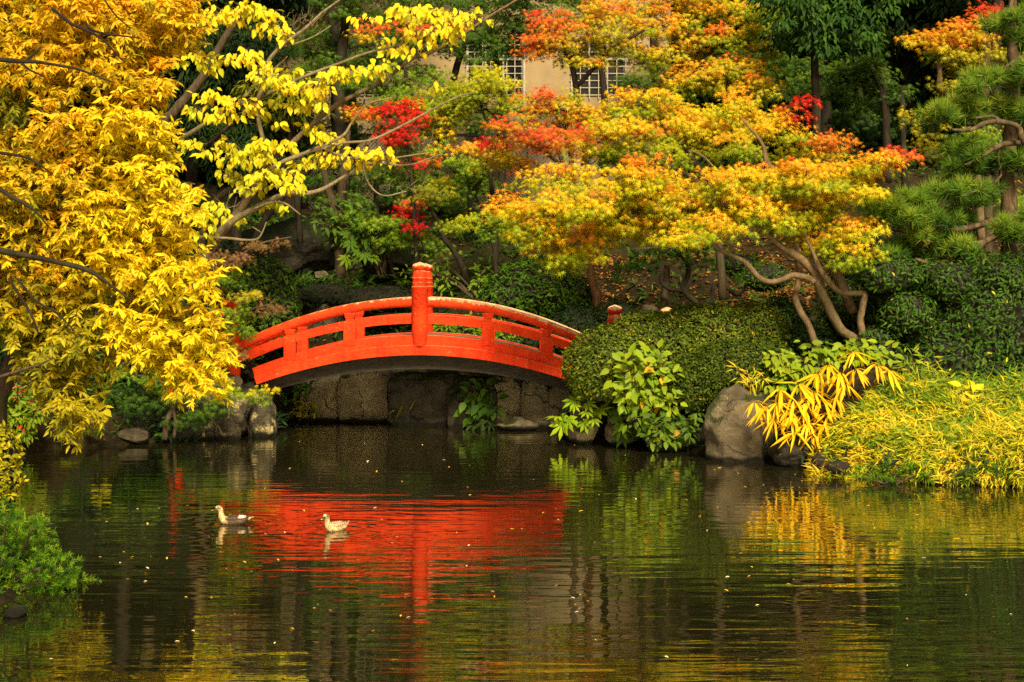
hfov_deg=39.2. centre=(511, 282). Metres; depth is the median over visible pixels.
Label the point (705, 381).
clipped hedge
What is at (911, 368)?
bamboo clump
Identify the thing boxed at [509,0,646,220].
maple tree
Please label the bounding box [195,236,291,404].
maple tree
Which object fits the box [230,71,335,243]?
evergreen tree
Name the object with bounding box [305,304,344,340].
boulder
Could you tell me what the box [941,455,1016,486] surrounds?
grass
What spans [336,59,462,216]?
maple tree
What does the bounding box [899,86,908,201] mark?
bare trunk
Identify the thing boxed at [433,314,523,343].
shrub
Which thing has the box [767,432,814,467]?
boulder
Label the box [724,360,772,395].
bamboo clump
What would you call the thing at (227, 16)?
dogwood tree
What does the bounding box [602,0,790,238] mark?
maple tree
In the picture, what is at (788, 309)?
shrub
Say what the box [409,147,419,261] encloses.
bare trunk
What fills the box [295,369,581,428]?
retaining wall
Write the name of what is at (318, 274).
stone
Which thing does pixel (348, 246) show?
fatsia
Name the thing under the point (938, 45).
maple tree
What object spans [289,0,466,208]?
maple tree
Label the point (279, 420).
shore weeds
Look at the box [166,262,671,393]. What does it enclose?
arched bridge
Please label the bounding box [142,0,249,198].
bare trunk
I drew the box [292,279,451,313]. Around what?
shrub
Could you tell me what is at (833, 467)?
rock
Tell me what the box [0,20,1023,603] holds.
ground
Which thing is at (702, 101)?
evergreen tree
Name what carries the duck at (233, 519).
on the water
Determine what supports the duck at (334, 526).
on the water
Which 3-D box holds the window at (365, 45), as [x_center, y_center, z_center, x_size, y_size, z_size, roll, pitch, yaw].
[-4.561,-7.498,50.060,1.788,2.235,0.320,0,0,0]
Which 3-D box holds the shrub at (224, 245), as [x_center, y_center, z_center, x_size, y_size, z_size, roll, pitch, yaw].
[-7.404,0.132,33.738,2.200,2.752,3.284,0,0,0]
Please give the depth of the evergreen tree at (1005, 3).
52.08 m
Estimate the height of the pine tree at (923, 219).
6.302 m
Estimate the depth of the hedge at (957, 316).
26.75 m
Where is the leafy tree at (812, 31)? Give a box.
[745,0,924,203]
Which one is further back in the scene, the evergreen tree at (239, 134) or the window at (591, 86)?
the window at (591, 86)
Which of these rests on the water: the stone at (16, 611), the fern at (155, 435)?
the stone at (16, 611)
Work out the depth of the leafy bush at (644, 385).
26.75 m
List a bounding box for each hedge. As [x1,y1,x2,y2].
[561,301,793,402]
[666,336,795,411]
[811,245,1023,382]
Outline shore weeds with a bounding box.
[144,406,1023,484]
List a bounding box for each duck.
[211,505,253,524]
[321,514,348,531]
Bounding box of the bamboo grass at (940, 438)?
[802,363,1023,488]
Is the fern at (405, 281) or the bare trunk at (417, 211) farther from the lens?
the bare trunk at (417, 211)
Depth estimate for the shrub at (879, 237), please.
32.63 m
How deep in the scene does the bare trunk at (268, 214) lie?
34.44 m
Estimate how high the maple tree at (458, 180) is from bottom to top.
4.408 m
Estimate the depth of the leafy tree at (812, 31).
37.76 m
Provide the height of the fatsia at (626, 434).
0.856 m
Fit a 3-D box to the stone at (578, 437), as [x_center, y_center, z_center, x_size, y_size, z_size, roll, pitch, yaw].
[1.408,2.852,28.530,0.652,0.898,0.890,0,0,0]
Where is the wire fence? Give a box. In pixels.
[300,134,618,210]
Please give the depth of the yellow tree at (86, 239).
18.21 m
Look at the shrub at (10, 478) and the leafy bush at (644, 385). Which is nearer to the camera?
the shrub at (10, 478)
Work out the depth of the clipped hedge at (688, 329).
27.61 m
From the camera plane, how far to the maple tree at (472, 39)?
43.88 m
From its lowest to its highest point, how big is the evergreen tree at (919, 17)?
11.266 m
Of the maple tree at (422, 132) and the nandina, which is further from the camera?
the maple tree at (422, 132)
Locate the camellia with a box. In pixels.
[216,256,312,363]
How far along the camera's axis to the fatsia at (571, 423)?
27.75 m
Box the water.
[0,417,1023,681]
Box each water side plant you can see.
[453,378,508,427]
[466,419,498,430]
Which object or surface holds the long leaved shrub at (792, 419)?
on the ground at (42, 442)
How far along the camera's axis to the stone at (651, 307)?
33.06 m
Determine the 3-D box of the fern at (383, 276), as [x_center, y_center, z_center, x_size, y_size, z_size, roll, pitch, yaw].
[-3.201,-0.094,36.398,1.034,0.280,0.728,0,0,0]
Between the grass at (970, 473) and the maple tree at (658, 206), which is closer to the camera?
the grass at (970, 473)
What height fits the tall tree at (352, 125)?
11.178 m
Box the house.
[279,0,669,211]
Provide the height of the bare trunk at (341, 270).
4.742 m
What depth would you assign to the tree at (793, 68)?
41.94 m
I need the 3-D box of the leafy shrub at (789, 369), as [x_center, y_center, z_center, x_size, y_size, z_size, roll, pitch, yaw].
[5.822,1.625,26.252,2.688,1.222,0.616,0,0,0]
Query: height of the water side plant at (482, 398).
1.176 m
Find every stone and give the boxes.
[3,605,27,617]
[117,427,148,443]
[227,374,242,387]
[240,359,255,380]
[314,271,327,279]
[497,417,538,430]
[567,404,599,444]
[605,413,638,445]
[640,304,658,312]
[643,432,692,451]
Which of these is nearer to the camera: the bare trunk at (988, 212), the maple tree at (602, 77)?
the bare trunk at (988, 212)
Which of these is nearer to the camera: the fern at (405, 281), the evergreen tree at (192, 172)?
the fern at (405, 281)
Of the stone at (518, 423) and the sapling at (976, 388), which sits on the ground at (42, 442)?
the sapling at (976, 388)
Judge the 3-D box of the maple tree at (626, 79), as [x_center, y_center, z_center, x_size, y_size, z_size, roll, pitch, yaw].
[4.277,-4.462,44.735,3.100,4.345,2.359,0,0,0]
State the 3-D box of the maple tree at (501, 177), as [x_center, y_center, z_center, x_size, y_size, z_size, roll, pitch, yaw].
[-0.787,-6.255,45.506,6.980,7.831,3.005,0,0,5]
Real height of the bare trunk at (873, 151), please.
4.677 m
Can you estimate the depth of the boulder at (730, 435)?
25.47 m
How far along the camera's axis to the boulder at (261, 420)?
29.55 m
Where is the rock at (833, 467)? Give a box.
[805,451,859,476]
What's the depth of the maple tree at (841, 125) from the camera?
42.75 m
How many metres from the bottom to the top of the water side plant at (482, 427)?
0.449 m
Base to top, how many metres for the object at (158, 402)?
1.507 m
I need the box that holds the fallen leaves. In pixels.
[65,167,1022,427]
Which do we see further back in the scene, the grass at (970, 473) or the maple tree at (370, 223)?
the maple tree at (370, 223)
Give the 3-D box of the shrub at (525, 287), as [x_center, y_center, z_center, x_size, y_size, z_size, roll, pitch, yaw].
[0.611,0.166,34.163,2.987,1.619,2.002,0,0,0]
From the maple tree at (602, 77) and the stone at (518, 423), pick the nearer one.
the stone at (518, 423)
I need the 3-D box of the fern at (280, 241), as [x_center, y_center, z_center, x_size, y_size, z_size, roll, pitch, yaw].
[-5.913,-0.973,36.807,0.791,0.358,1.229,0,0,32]
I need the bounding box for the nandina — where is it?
[7,381,50,450]
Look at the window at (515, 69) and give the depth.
50.19 m
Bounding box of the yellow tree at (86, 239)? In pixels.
[0,0,244,455]
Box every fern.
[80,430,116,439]
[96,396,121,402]
[151,433,164,440]
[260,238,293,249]
[369,273,399,280]
[388,280,411,284]
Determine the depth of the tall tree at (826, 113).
45.84 m
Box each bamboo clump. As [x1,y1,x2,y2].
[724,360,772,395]
[876,343,947,383]
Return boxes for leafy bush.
[600,339,687,417]
[618,403,704,451]
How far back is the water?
16.04 m
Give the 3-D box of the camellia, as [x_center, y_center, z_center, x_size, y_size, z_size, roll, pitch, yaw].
[-5.706,0.658,32.958,2.362,2.590,1.848,0,0,0]
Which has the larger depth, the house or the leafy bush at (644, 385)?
the house
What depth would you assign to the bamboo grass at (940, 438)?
23.90 m
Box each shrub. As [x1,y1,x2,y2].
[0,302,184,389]
[0,420,28,501]
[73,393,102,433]
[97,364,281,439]
[103,383,201,441]
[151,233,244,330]
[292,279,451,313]
[301,177,409,278]
[393,249,516,300]
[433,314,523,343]
[476,255,591,320]
[518,296,642,355]
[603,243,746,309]
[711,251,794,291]
[733,352,903,454]
[759,338,904,396]
[764,292,841,363]
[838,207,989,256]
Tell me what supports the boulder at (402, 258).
on the ground at (42, 442)
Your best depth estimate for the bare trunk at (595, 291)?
33.72 m
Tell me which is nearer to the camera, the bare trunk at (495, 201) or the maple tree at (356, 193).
the bare trunk at (495, 201)
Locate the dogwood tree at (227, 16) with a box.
[168,0,517,292]
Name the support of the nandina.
on the ground at (42, 442)
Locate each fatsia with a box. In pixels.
[336,230,380,269]
[543,388,612,440]
[604,404,639,447]
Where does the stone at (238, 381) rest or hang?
on the boulder at (232, 426)
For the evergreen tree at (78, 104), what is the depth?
53.55 m
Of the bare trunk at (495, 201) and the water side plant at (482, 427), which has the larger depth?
the bare trunk at (495, 201)
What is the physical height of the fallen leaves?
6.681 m
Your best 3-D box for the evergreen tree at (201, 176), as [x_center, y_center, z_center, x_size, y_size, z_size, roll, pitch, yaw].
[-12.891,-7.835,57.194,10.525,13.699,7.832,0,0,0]
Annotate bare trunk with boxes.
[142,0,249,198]
[242,131,348,270]
[314,130,351,282]
[327,0,347,218]
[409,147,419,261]
[464,143,474,240]
[491,176,499,274]
[585,222,602,310]
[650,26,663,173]
[858,65,892,177]
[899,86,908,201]
[980,41,993,264]
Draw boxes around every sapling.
[92,403,111,426]
[289,398,318,420]
[292,380,314,401]
[948,380,983,398]
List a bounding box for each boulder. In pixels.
[183,379,253,439]
[227,215,351,277]
[247,387,276,436]
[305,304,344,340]
[361,233,412,281]
[703,383,780,462]
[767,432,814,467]
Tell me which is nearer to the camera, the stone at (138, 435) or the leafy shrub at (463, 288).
the stone at (138, 435)
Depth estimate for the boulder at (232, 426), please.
29.01 m
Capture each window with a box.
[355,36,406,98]
[466,37,522,94]
[570,35,627,98]
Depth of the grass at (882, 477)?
22.65 m
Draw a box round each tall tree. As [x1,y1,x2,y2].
[307,0,357,206]
[806,0,831,172]
[990,0,1001,181]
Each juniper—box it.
[0,495,101,594]
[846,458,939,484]
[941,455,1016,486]
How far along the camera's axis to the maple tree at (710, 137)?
30.21 m
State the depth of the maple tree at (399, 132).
35.45 m
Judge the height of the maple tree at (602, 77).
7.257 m
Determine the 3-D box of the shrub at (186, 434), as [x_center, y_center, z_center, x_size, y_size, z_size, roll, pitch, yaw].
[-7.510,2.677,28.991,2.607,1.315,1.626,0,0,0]
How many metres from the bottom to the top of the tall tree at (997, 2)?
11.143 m
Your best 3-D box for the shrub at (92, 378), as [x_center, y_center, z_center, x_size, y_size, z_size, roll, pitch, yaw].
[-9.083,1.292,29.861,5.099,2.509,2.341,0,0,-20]
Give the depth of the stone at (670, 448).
26.95 m
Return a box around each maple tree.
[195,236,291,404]
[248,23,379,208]
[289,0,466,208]
[298,154,532,229]
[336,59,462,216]
[337,17,533,263]
[338,208,417,278]
[350,96,528,205]
[365,133,540,296]
[367,61,538,264]
[369,229,462,263]
[382,0,586,207]
[423,0,539,208]
[433,208,524,282]
[475,84,608,250]
[477,117,925,347]
[499,0,608,198]
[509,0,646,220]
[544,84,861,299]
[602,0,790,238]
[608,70,698,182]
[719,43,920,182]
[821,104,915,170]
[893,0,1023,241]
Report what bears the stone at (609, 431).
in the water
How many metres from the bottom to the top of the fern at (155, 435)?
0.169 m
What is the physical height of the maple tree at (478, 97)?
5.374 m
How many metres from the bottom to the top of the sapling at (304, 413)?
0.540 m
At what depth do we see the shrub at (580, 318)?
32.98 m
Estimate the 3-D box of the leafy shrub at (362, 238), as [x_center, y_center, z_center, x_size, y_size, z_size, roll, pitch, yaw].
[-4.027,-1.430,37.042,3.012,2.661,0.923,0,0,0]
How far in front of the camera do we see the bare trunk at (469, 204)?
40.94 m
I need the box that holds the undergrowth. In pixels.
[16,162,1023,435]
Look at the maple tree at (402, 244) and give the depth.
36.44 m
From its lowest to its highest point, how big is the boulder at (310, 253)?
1.925 m
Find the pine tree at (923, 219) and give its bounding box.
[853,0,1023,265]
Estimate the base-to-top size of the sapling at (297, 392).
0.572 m
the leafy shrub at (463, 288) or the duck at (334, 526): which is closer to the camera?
the duck at (334, 526)
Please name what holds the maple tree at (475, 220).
on the ground at (42, 442)
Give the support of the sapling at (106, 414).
on the ground at (42, 442)
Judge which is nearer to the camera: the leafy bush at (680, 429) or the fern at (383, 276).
the leafy bush at (680, 429)
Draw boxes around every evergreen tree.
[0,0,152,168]
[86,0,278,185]
[129,0,316,238]
[129,13,321,263]
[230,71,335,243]
[670,0,878,199]
[797,0,1023,171]
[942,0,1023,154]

